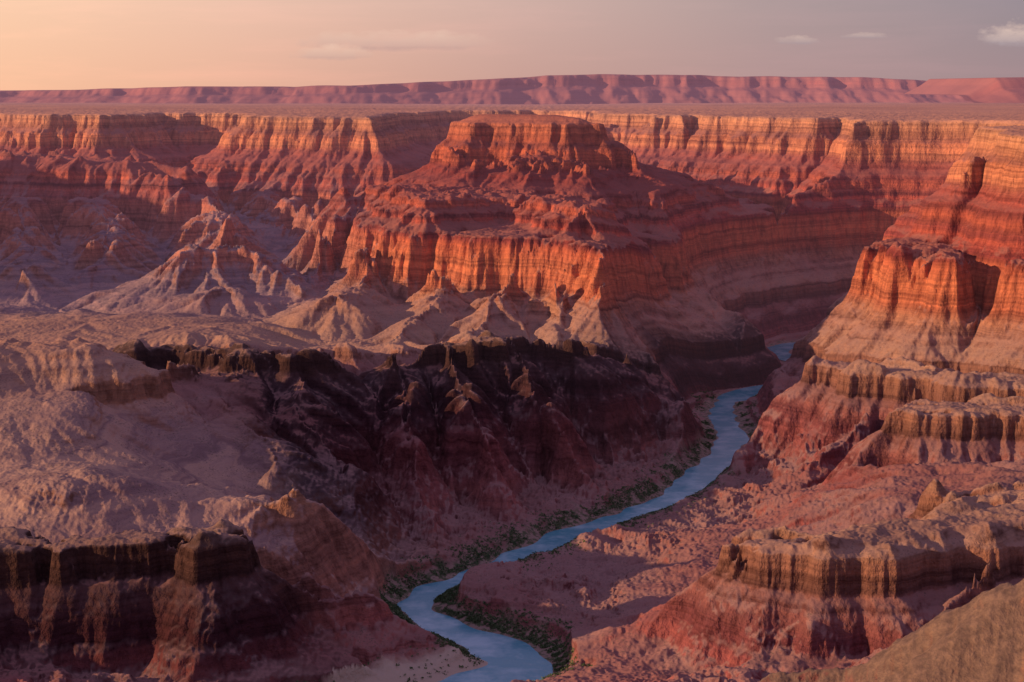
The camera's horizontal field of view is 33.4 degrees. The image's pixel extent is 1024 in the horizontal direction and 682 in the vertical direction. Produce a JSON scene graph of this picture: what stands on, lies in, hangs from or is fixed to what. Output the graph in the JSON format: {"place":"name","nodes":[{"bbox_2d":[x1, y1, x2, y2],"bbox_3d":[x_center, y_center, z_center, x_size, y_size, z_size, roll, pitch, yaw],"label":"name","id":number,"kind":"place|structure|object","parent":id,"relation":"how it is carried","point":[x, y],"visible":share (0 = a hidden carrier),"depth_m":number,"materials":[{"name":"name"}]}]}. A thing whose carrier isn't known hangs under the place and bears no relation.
{"place":"outdoors","nodes":[
{"label":"outdoors","id":0,"kind":"place"},
{"bbox_2d":[0,74,972,104],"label":"distant cliffs","id":1,"kind":"structure","parent":0,"point":[590,89],"depth_m":412.77,"materials":[{"name":"stone"}]},
{"bbox_2d":[0,102,1023,681],"bbox_3d":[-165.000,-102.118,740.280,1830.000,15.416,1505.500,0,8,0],"label":"canyon terrain","id":2,"kind":"structure","parent":0,"point":[284,388],"depth_m":66.10,"materials":[{"name":"red stone"}]},
{"bbox_2d":[296,365,780,681],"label":"riverside shrubs","id":3,"kind":"object","parent":2,"relation":"on","point":[447,595],"visible":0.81,"depth_m":52.25,"materials":[{"name":"green plant"}]},
{"bbox_2d":[0,0,1023,89],"label":"sky","id":4,"kind":"structure","parent":0,"point":[45,44],"materials":[{"name":"pink"}]},
{"bbox_2d":[397,342,794,681],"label":"river","id":5,"kind":"structure","parent":0,"point":[508,659],"depth_m":54.72,"materials":[{"name":"liquid"}]},
{"bbox_2d":[905,77,1023,102],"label":"distant mesa","id":6,"kind":"structure","parent":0,"point":[995,90],"depth_m":297.83,"materials":[{"name":"stone"}]}
]}

